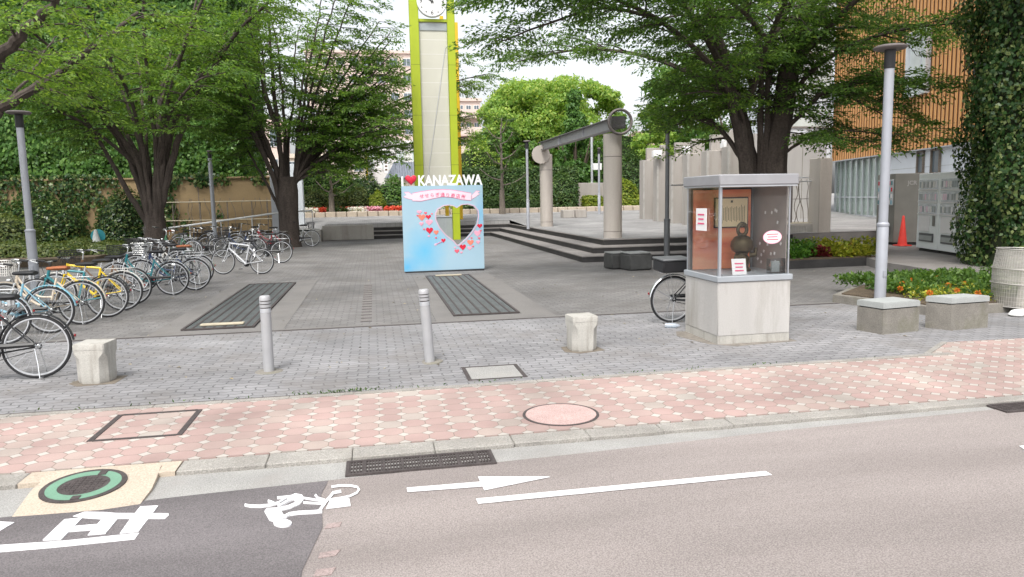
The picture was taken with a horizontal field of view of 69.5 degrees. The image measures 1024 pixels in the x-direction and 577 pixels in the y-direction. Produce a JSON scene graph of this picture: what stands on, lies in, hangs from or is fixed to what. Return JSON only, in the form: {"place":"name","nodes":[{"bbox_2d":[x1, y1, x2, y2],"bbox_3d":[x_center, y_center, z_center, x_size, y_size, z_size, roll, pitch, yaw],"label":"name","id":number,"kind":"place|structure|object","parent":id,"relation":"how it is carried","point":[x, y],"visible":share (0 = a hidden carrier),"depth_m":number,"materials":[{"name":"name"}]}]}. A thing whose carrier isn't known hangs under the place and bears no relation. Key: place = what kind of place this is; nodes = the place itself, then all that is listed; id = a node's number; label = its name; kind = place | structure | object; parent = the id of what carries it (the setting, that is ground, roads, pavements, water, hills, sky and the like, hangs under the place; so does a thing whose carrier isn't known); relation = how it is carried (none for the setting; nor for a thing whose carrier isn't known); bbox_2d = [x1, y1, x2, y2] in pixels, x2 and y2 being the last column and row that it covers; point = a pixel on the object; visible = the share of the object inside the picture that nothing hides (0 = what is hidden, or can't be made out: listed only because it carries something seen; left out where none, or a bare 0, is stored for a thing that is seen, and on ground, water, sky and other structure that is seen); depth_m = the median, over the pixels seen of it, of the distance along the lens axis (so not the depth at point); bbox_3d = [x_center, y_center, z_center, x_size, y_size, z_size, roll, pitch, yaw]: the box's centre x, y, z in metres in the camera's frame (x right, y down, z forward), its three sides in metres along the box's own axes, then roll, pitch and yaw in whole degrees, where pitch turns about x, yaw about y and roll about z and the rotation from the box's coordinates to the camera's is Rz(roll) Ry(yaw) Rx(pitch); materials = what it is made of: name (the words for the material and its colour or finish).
{"place":"outdoors","nodes":[
{"label":"outdoors","id":0,"kind":"place"},
{"bbox_2d":[0,236,896,341],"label":"plaza","id":1,"kind":"structure","parent":0,"point":[347,270],"depth_m":15.76,"materials":[{"name":"stone"}]},
{"bbox_2d":[5,110,40,291],"bbox_3d":[-10.345,-1.803,15.761,0.480,3.920,0.480,-2,7,-10],"label":"lamp post","id":2,"kind":"object","parent":1,"relation":"on","point":[30,237],"visible":0.95,"depth_m":15.69,"materials":[{"name":"grey metal"}]},
{"bbox_2d":[0,263,77,332],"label":"bicycle","id":3,"kind":"object","parent":1,"relation":"on","point":[30,274],"visible":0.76,"depth_m":10.76,"materials":[{"name":"teal metal"}]},
{"bbox_2d":[0,259,107,327],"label":"bicycle","id":4,"kind":"object","parent":1,"relation":"on","point":[55,302],"visible":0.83,"depth_m":11.47,"materials":[{"name":"silver metal"}]},
{"bbox_2d":[15,260,131,319],"bbox_3d":[-7.236,0.007,12.178,1.806,0.986,0.603,-2,2,-7],"label":"bicycle","id":5,"kind":"object","parent":1,"relation":"on","point":[50,279],"visible":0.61,"depth_m":12.19,"materials":[{"name":"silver metal"}]},
{"bbox_2d":[35,256,144,312],"bbox_3d":[-7.375,-0.081,12.910,1.806,0.984,0.603,-2,2,-8],"label":"bicycle","id":6,"kind":"object","parent":1,"relation":"on","point":[104,260],"visible":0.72,"depth_m":12.92,"materials":[{"name":"yellow metal"}]},
{"bbox_2d":[0,240,179,267],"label":"planting bed","id":7,"kind":"object","parent":1,"relation":"on","point":[88,258],"visible":0.22,"depth_m":23.38,"materials":[{"name":"soil"}]},
{"bbox_2d":[0,212,45,242],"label":"light bush","id":8,"kind":"object","parent":7,"relation":"on","point":[13,228],"visible":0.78,"depth_m":21.74,"materials":[{"name":"green plant"}]},
{"bbox_2d":[0,198,91,242],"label":"dark bush","id":9,"kind":"object","parent":7,"relation":"on","point":[58,223],"visible":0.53,"depth_m":31.38,"materials":[{"name":"green plant"}]},
{"bbox_2d":[6,240,92,257],"bbox_3d":[-15.549,-1.311,25.006,2.830,0.681,2.289,1,7,19],"label":"mounded shrub","id":10,"kind":"object","parent":7,"relation":"on","point":[47,249],"visible":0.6,"depth_m":24.37,"materials":[{"name":"green plant"}]},
{"bbox_2d":[89,184,167,242],"bbox_3d":[-16.419,-3.067,31.370,3.041,2.709,2.164,0,7,12],"label":"dark bush","id":11,"kind":"object","parent":7,"relation":"on","point":[120,220],"visible":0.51,"depth_m":30.81,"materials":[{"name":"green plant"}]},
{"bbox_2d":[52,249,154,305],"bbox_3d":[-7.600,-0.213,13.725,1.806,1.056,0.624,-2,3,-6],"label":"bicycle","id":12,"kind":"object","parent":1,"relation":"on","point":[119,258],"visible":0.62,"depth_m":13.72,"materials":[{"name":"silver metal"}]},
{"bbox_2d":[0,0,222,125],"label":"zelkova tree","id":13,"kind":"object","parent":1,"relation":"on","point":[12,44],"visible":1,"depth_m":12.42,"materials":[{"name":"green plant"}]},
{"bbox_2d":[0,171,272,242],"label":"tan wall","id":14,"kind":"structure","parent":1,"relation":"on","point":[85,194],"depth_m":34.39,"materials":[{"name":"beige concrete"}]},
{"bbox_2d":[100,244,191,296],"bbox_3d":[-7.470,-0.376,15.049,1.806,1.056,0.624,-2,2,-4],"label":"bicycle","id":15,"kind":"object","parent":1,"relation":"on","point":[145,279],"visible":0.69,"depth_m":15.04,"materials":[{"name":"teal metal"}]},
{"bbox_2d":[0,0,320,255],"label":"zelkova tree","id":16,"kind":"object","parent":1,"relation":"on","point":[163,122],"visible":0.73,"depth_m":25.58,"materials":[{"name":"green plant"}]},
{"bbox_2d":[124,242,212,291],"bbox_3d":[-7.340,-0.469,15.784,1.806,1.056,0.624,-2,3,-7],"label":"bicycle","id":17,"kind":"object","parent":1,"relation":"on","point":[184,262],"visible":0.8,"depth_m":15.77,"materials":[{"name":"silver metal"}]},
{"bbox_2d":[134,239,215,285],"bbox_3d":[-7.702,-0.592,16.856,1.806,1.056,0.624,-2,2,-5],"label":"bicycle","id":18,"kind":"object","parent":1,"relation":"on","point":[188,247],"visible":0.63,"depth_m":16.84,"materials":[{"name":"silver metal"}]},
{"bbox_2d":[167,198,271,243],"bbox_3d":[-13.637,-3.177,34.658,4.800,2.111,0.150,-2,7,-10],"label":"pole trellis","id":19,"kind":"object","parent":1,"relation":"on","point":[201,220],"visible":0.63,"depth_m":34.59,"materials":[{"name":"grey metal"}]},
{"bbox_2d":[181,282,295,330],"bbox_3d":[-4.897,0.244,13.857,1.030,0.040,6.100,-2,7,-10],"label":"drainage grate","id":20,"kind":"object","parent":1,"relation":"on","point":[242,304],"visible":0.9,"depth_m":12.91,"materials":[{"name":"metal"}]},
{"bbox_2d":[211,235,275,273],"bbox_3d":[-7.019,-0.882,19.258,1.770,1.028,0.591,0,3,6],"label":"bicycle","id":21,"kind":"object","parent":1,"relation":"on","point":[246,263],"visible":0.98,"depth_m":19.25,"materials":[{"name":"silver metal"}]},
{"bbox_2d":[234,229,293,262],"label":"bicycle","id":22,"kind":"object","parent":1,"relation":"on","point":[278,251],"visible":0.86,"depth_m":22.59,"materials":[{"name":"silver metal"}]},
{"bbox_2d":[158,0,509,247],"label":"zelkova tree","id":23,"kind":"object","parent":1,"relation":"on","point":[317,135],"visible":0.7,"depth_m":30.07,"materials":[{"name":"green plant"}]},
{"bbox_2d":[322,225,373,240],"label":"ramp wall","id":24,"kind":"structure","parent":1,"relation":"on","point":[349,232],"depth_m":35.20,"materials":[{"name":"concrete"}]},
{"bbox_2d":[13,272,838,343],"bbox_3d":[-2.648,0.182,14.428,60.000,0.102,7.296,-2,7,-10],"label":"paving strip","id":25,"kind":"object","parent":1,"relation":"on","point":[284,309],"visible":0.56,"depth_m":12.17,"materials":[{"name":"concrete"}]},
{"bbox_2d":[408,0,462,239],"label":"clock tower","id":26,"kind":"structure","parent":1,"relation":"on","point":[435,96],"depth_m":33.11,"materials":[{"name":"metal"}]},
{"bbox_2d":[401,174,483,272],"bbox_3d":[-1.789,-1.687,19.077,2.065,2.459,0.610,-2,7,-10],"label":"photo sign","id":27,"kind":"object","parent":1,"relation":"on","point":[429,245],"visible":1,"depth_m":18.84,"materials":[{"name":"blue"}]},
{"bbox_2d":[426,274,519,315],"bbox_3d":[-0.978,0.052,14.806,1.070,0.040,6.250,-2,7,-10],"label":"drainage grate","id":28,"kind":"object","parent":1,"relation":"on","point":[465,295],"visible":0.99,"depth_m":13.78,"materials":[{"name":"metal"}]},
{"bbox_2d":[374,223,806,261],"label":"steps","id":29,"kind":"structure","parent":1,"relation":"on","point":[580,248],"depth_m":24.41,"materials":[{"name":"stone"}]},
{"bbox_2d":[664,124,669,255],"bbox_3d":[4.413,-2.827,20.991,0.480,3.820,0.480,-2,7,-10],"label":"lamp post","id":30,"kind":"object","parent":29,"relation":"on","point":[667,224],"visible":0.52,"depth_m":20.99,"materials":[{"name":"black metal"}]},
{"bbox_2d":[620,251,651,270],"bbox_3d":[3.101,-0.703,18.484,0.620,0.440,0.550,-3,7,-18],"label":"stone stool","id":31,"kind":"object","parent":1,"relation":"on","point":[635,260],"visible":1,"depth_m":18.25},
{"bbox_2d":[786,254,874,268],"bbox_3d":[7.048,-0.745,19.174,4.050,0.225,2.600,-2,7,-10],"label":"flower planter","id":32,"kind":"object","parent":1,"relation":"on","point":[819,262],"visible":0.18,"depth_m":18.15,"materials":[{"name":"stone"}]},
{"bbox_2d":[441,0,988,187],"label":"zelkova tree","id":33,"kind":"object","parent":32,"relation":"in","point":[763,56],"visible":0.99,"depth_m":17.30,"materials":[{"name":"green plant"}]},
{"bbox_2d":[832,278,1017,314],"bbox_3d":[8.271,0.062,12.676,5.534,0.150,3.176,-4,8,-25],"label":"flower bed","id":34,"kind":"object","parent":1,"relation":"on","point":[851,295],"visible":0.33,"depth_m":11.98,"materials":[{"name":"concrete"}]},
{"bbox_2d":[833,264,1023,297],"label":"marigold foliage","id":35,"kind":"object","parent":34,"relation":"on","point":[924,278],"visible":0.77,"depth_m":12.74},
{"bbox_2d":[990,247,1023,308],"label":"wire bin","id":36,"kind":"object","parent":34,"relation":"on","point":[997,266],"visible":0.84,"depth_m":11.02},
{"bbox_2d":[0,338,1023,474],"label":"pavement","id":37,"kind":"structure","parent":0,"point":[964,370],"depth_m":6.49,"materials":[{"name":"brick"}]},
{"bbox_2d":[86,409,202,441],"bbox_3d":[-3.061,1.153,6.218,0.705,0.024,0.755,-2,7,-10],"label":"inspection cover","id":38,"kind":"object","parent":37,"relation":"on","point":[183,429],"visible":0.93,"depth_m":6.13,"materials":[{"name":"metal"}]},
{"bbox_2d":[0,341,952,417],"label":"edging kerb","id":39,"kind":"structure","parent":37,"relation":"on","point":[929,352],"depth_m":7.29,"materials":[{"name":"concrete"}]},
{"bbox_2d":[0,395,1023,489],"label":"kerb","id":40,"kind":"structure","parent":37,"relation":"on","point":[167,469],"depth_m":5.62,"materials":[{"name":"concrete"}]},
{"bbox_2d":[523,403,598,425],"bbox_3d":[0.415,1.083,6.282,0.650,0.034,0.650,-2,7,-10],"label":"manhole cover","id":41,"kind":"object","parent":37,"relation":"on","point":[560,414],"visible":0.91,"depth_m":6.25,"materials":[{"name":"metal"}]},
{"bbox_2d":[0,303,1023,413],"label":"forecourt","id":42,"kind":"structure","parent":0,"point":[315,361],"depth_m":8.70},
{"bbox_2d":[0,293,75,378],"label":"bicycle","id":43,"kind":"object","parent":42,"relation":"on","point":[10,298],"visible":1,"depth_m":7.93,"materials":[{"name":"silver metal"}]},
{"bbox_2d":[69,339,127,386],"bbox_3d":[-4.386,0.775,7.767,0.490,0.430,0.440,-2,7,-4],"label":"concrete stump","id":44,"kind":"object","parent":42,"relation":"on","point":[96,361],"visible":1,"depth_m":7.65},
{"bbox_2d":[255,295,282,373],"bbox_3d":[-2.672,0.500,8.048,0.300,0.862,0.300,-2,7,-10],"label":"steel bollard","id":45,"kind":"object","parent":42,"relation":"on","point":[266,333],"visible":1,"depth_m":8.01,"materials":[{"name":"metal"}]},
{"bbox_2d":[418,289,442,364],"bbox_3d":[-0.965,0.429,8.362,0.300,0.862,0.300,-6,8,-10],"label":"steel bollard","id":46,"kind":"object","parent":42,"relation":"on","point":[427,333],"visible":1,"depth_m":8.32,"materials":[{"name":"metal"}]},
{"bbox_2d":[461,364,527,380],"bbox_3d":[-0.198,0.898,7.856,0.620,0.026,0.620,-2,7,-10],"label":"inspection cover","id":47,"kind":"object","parent":42,"relation":"on","point":[493,372],"visible":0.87,"depth_m":7.83,"materials":[{"name":"concrete"}]},
{"bbox_2d":[561,312,603,353],"bbox_3d":[0.841,0.534,8.910,0.490,0.430,0.440,-3,7,-14],"label":"concrete stump","id":48,"kind":"object","parent":42,"relation":"on","point":[581,332],"visible":1,"depth_m":8.79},
{"bbox_2d":[648,255,686,322],"bbox_3d":[2.823,-0.053,10.752,1.806,1.056,0.624,-3,10,-13],"label":"bicycle","id":49,"kind":"object","parent":42,"relation":"on","point":[670,264],"visible":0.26,"depth_m":10.57,"materials":[{"name":"black metal"}]},
{"bbox_2d":[676,173,798,345],"bbox_3d":[2.814,-0.395,9.419,1.280,2.075,1.140,-2,7,-10],"label":"display kiosk","id":50,"kind":"object","parent":42,"relation":"on","point":[724,305],"visible":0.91,"depth_m":9.17,"materials":[{"name":"stone"}]},
{"bbox_2d":[718,197,747,227],"bbox_3d":[2.892,-1.002,9.741,0.480,0.400,0.031,-2,7,-10],"label":"certificate","id":51,"kind":"object","parent":50,"relation":"attached to","point":[734,212],"visible":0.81,"depth_m":9.73,"materials":[{"name":"beige paper"}]},
{"bbox_2d":[730,222,757,271],"bbox_3d":[2.980,-0.544,9.536,0.347,0.637,0.294,-2,7,-10],"label":"bronze statue","id":52,"kind":"object","parent":50,"relation":"on","point":[741,245],"visible":0.78,"depth_m":9.46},
{"bbox_2d":[857,297,919,334],"bbox_3d":[4.961,0.362,9.747,0.650,0.430,0.407,-4,7,-19],"label":"concrete pedestal","id":53,"kind":"object","parent":42,"relation":"on","point":[887,315],"visible":0.95,"depth_m":9.59,"materials":[{"name":"concrete"}]},
{"bbox_2d":[873,43,907,297],"bbox_3d":[5.781,-1.675,11.448,0.480,4.090,0.480,-2,7,-10],"label":"lamp post","id":54,"kind":"object","parent":42,"relation":"on","point":[889,50],"visible":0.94,"depth_m":11.38,"materials":[{"name":"grey metal"}]},
{"bbox_2d":[925,293,989,329],"bbox_3d":[5.943,0.319,9.864,0.748,0.450,0.296,-3,7,-15],"label":"concrete pedestal","id":55,"kind":"object","parent":42,"relation":"on","point":[956,311],"visible":0.98,"depth_m":9.76,"materials":[{"name":"concrete"}]},
{"bbox_2d":[257,0,836,192],"label":"sky","id":56,"kind":"structure","parent":0,"point":[620,78],"materials":[{"name":"white"}]},
{"bbox_2d":[299,195,875,242],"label":"terrace","id":57,"kind":"structure","parent":0,"point":[846,226],"depth_m":35.18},
{"bbox_2d":[0,0,267,177],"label":"ivy clad building","id":58,"kind":"structure","parent":57,"relation":"on","point":[42,159],"depth_m":36.87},
{"bbox_2d":[304,49,412,150],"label":"apartment building","id":59,"kind":"structure","parent":57,"relation":"on","point":[405,55],"depth_m":107.56,"materials":[{"name":"concrete"}]},
{"bbox_2d":[361,140,413,185],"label":"apartment building","id":60,"kind":"structure","parent":57,"relation":"on","point":[380,176],"depth_m":79.87,"materials":[{"name":"concrete"}]},
{"bbox_2d":[460,98,481,153],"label":"apartment building","id":61,"kind":"structure","parent":57,"relation":"on","point":[470,105],"depth_m":98.27,"materials":[{"name":"concrete"}]},
{"bbox_2d":[305,205,638,217],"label":"bed kerb","id":62,"kind":"structure","parent":57,"relation":"on","point":[439,212],"depth_m":43.97,"materials":[{"name":"beige concrete"}]},
{"bbox_2d":[441,130,507,208],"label":"bush","id":63,"kind":"object","parent":57,"relation":"on","point":[470,158],"visible":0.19,"depth_m":54.13,"materials":[{"name":"green plant"}]},
{"bbox_2d":[477,116,531,213],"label":"pruned tree","id":64,"kind":"object","parent":57,"relation":"on","point":[502,167],"visible":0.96,"depth_m":43.37,"materials":[{"name":"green plant"}]},
{"bbox_2d":[465,121,557,166],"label":"broadleaf tree","id":65,"kind":"object","parent":57,"relation":"on","point":[506,151],"visible":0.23,"depth_m":58.26,"materials":[{"name":"green plant"}]},
{"bbox_2d":[474,73,602,166],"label":"broadleaf tree","id":66,"kind":"object","parent":57,"relation":"on","point":[540,102],"visible":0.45,"depth_m":59.69,"materials":[{"name":"green plant"}]},
{"bbox_2d":[532,145,552,226],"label":"round column","id":67,"kind":"structure","parent":57,"relation":"on","point":[543,158],"depth_m":33.01,"materials":[{"name":"concrete"}]},
{"bbox_2d":[538,119,618,149],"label":"steel beam","id":68,"kind":"structure","parent":67,"relation":"on","point":[593,130],"depth_m":26.79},
{"bbox_2d":[553,87,600,182],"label":"conifer tree","id":69,"kind":"object","parent":57,"relation":"on","point":[574,121],"visible":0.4,"depth_m":55.37,"materials":[{"name":"green plant"}]},
{"bbox_2d":[579,77,626,140],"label":"broadleaf tree","id":70,"kind":"object","parent":57,"relation":"on","point":[606,98],"visible":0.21,"depth_m":66.22,"materials":[{"name":"green plant"}]},
{"bbox_2d":[603,108,632,237],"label":"round column","id":71,"kind":"structure","parent":57,"relation":"on","point":[612,173],"depth_m":22.70,"materials":[{"name":"concrete"}]},
{"bbox_2d":[588,112,649,182],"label":"bush","id":72,"kind":"object","parent":57,"relation":"on","point":[626,141],"visible":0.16,"depth_m":57.18,"materials":[{"name":"green plant"}]},
{"bbox_2d":[639,148,659,218],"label":"concrete slab","id":73,"kind":"structure","parent":57,"relation":"on","point":[646,193],"depth_m":37.48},
{"bbox_2d":[627,124,677,159],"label":"broadleaf tree","id":74,"kind":"object","parent":57,"relation":"on","point":[641,143],"visible":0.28,"depth_m":55.59,"materials":[{"name":"green plant"}]},
{"bbox_2d":[652,145,664,221],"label":"concrete slab","id":75,"kind":"structure","parent":57,"relation":"on","point":[658,190],"depth_m":35.79,"materials":[{"name":"white concrete"}]},
{"bbox_2d":[669,142,689,223],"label":"concrete slab","id":76,"kind":"structure","parent":57,"relation":"on","point":[675,195],"depth_m":33.90,"materials":[{"name":"white concrete"}]},
{"bbox_2d":[638,50,732,150],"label":"broadleaf tree","id":77,"kind":"object","parent":57,"relation":"on","point":[664,70],"visible":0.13,"depth_m":59.52,"materials":[{"name":"green plant"}]},
{"bbox_2d":[682,139,704,224],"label":"concrete slab","id":78,"kind":"structure","parent":57,"relation":"on","point":[691,166],"depth_m":31.80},
{"bbox_2d":[701,135,726,175],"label":"concrete slab","id":79,"kind":"structure","parent":57,"relation":"on","point":[711,157],"depth_m":29.51,"materials":[{"name":"white concrete"}]},
{"bbox_2d":[721,130,741,187],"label":"concrete slab","id":80,"kind":"structure","parent":57,"relation":"on","point":[729,163],"depth_m":27.11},
{"bbox_2d":[262,409,1023,576],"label":"road","id":81,"kind":"structure","parent":0,"point":[935,496],"depth_m":4.38,"materials":[{"name":"asphalt"}]},
{"bbox_2d":[12,464,161,516],"bbox_3d":[-2.766,1.450,4.892,0.777,0.304,0.711,-2,7,-10],"label":"manhole surround","id":82,"kind":"object","parent":81,"relation":"on","point":[137,487],"visible":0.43,"depth_m":4.74,"materials":[{"name":"beige concrete"}]},
{"bbox_2d":[38,469,127,503],"bbox_3d":[-2.843,1.319,4.906,0.516,0.042,0.516,-2,10,-10],"label":"manhole cover","id":83,"kind":"object","parent":82,"relation":"on","point":[83,486],"visible":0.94,"depth_m":4.88,"materials":[{"name":"metal"}]},
{"bbox_2d":[0,481,327,576],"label":"road patch","id":84,"kind":"object","parent":81,"relation":"on","point":[224,534],"visible":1,"depth_m":4.10,"materials":[{"name":"asphalt"}]},
{"bbox_2d":[0,533,138,551],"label":"lane line","id":85,"kind":"object","parent":84,"relation":"on","point":[46,545],"visible":1,"depth_m":4.11,"materials":[{"name":"paint"}]},
{"bbox_2d":[43,505,168,540],"bbox_3d":[-2.371,1.383,4.386,0.616,0.007,0.393,-2,7,-10],"label":"road character","id":86,"kind":"object","parent":84,"relation":"on","point":[139,517],"visible":1,"depth_m":4.37,"materials":[{"name":"paint"}]},
{"bbox_2d":[245,484,359,527],"bbox_3d":[-1.260,1.331,4.632,0.668,0.018,0.489,-7,9,-42],"label":"cyclist marking","id":87,"kind":"object","parent":84,"relation":"on","point":[277,517],"visible":1,"depth_m":4.57,"materials":[{"name":"paint"}]},
{"bbox_2d":[407,476,549,491],"bbox_3d":[-0.211,1.284,4.863,0.953,0.004,0.236,-2,7,-10],"label":"arrow marking","id":88,"kind":"object","parent":81,"relation":"on","point":[488,482],"visible":1,"depth_m":4.85,"materials":[{"name":"paint"}]},
{"bbox_2d":[0,407,993,517],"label":"gutter","id":89,"kind":"object","parent":81,"relation":"on","point":[11,500],"visible":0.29,"depth_m":5.24,"materials":[{"name":"concrete"}]},
{"bbox_2d":[345,449,496,476],"bbox_3d":[-0.648,1.259,5.272,1.050,0.049,0.280,-2,7,-10],"label":"gutter grate","id":90,"kind":"object","parent":89,"relation":"on","point":[440,464],"visible":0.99,"depth_m":5.26,"materials":[{"name":"metal"}]},
{"bbox_2d":[476,471,771,503],"bbox_3d":[0.753,1.277,4.760,1.978,0.003,0.076,-2,7,-11],"label":"lane line","id":91,"kind":"object","parent":81,"relation":"on","point":[605,488],"visible":1,"depth_m":4.74,"materials":[{"name":"paint"}]},
{"bbox_2d":[866,244,989,273],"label":"raised pavement","id":92,"kind":"structure","parent":0,"point":[900,258],"depth_m":17.46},
{"bbox_2d":[740,2,833,232],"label":"concrete building","id":93,"kind":"structure","parent":92,"relation":"on","point":[818,173],"depth_m":36.19,"materials":[{"name":"concrete"}]},
{"bbox_2d":[876,173,925,244],"bbox_3d":[12.021,-2.459,22.838,0.982,2.150,1.306,-1,7,5],"label":"vending machine","id":94,"kind":"object","parent":92,"relation":"on","point":[903,194],"visible":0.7,"depth_m":22.22,"materials":[{"name":"metal"}]},
{"bbox_2d":[832,0,987,217],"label":"slatted building","id":95,"kind":"structure","parent":92,"relation":"on","point":[856,184],"depth_m":32.36,"materials":[{"name":"orange wood"}]},
{"bbox_2d":[904,27,931,97],"bbox_3d":[17.103,-9.508,31.110,0.220,2.715,1.920,-1,7,5],"label":"window","id":96,"kind":"structure","parent":95,"relation":"in","point":[911,60],"depth_m":31.27,"materials":[{"name":"glass"}]},
{"bbox_2d":[916,172,941,252],"bbox_3d":[11.447,-2.022,19.630,0.845,2.080,1.180,-1,7,5],"label":"vending machine","id":97,"kind":"object","parent":92,"relation":"on","point":[928,211],"visible":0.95,"depth_m":19.57,"materials":[{"name":"metal"}]},
{"bbox_2d":[937,171,978,256],"bbox_3d":[11.345,-1.875,18.440,0.845,2.080,1.180,-1,7,5],"label":"vending machine","id":98,"kind":"object","parent":92,"relation":"on","point":[950,190],"visible":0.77,"depth_m":18.53,"materials":[{"name":"metal"}]},
{"bbox_2d":[949,0,1023,268],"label":"ivy covered trunk","id":99,"kind":"object","parent":92,"relation":"on","point":[995,108],"visible":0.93,"depth_m":15.22,"materials":[{"name":"plant"}]},
{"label":"far bed soil","id":100,"kind":"structure","parent":0,"visible":0},
{"bbox_2d":[308,156,360,211],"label":"pruned tree","id":101,"kind":"object","parent":100,"relation":"on","point":[331,200],"visible":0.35,"depth_m":42.84,"materials":[{"name":"green plant"}]},
{"bbox_2d":[378,174,408,203],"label":"bush","id":102,"kind":"object","parent":100,"relation":"on","point":[390,188],"visible":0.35,"depth_m":48.72,"materials":[{"name":"green plant"}]},
{"bbox_2d":[463,196,539,208],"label":"hedge","id":103,"kind":"object","parent":100,"relation":"on","point":[510,202],"visible":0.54,"depth_m":46.02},
{"bbox_2d":[462,165,579,206],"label":"hedge","id":104,"kind":"object","parent":100,"relation":"on","point":[491,187],"visible":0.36,"depth_m":47.95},
{"bbox_2d":[552,170,578,206],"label":"bush","id":105,"kind":"object","parent":100,"relation":"on","point":[564,192],"visible":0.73,"depth_m":46.84,"materials":[{"name":"green plant"}]},
{"bbox_2d":[622,148,642,193],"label":"bush","id":106,"kind":"object","parent":100,"relation":"on","point":[631,170],"visible":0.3,"depth_m":51.17,"materials":[{"name":"green plant"}]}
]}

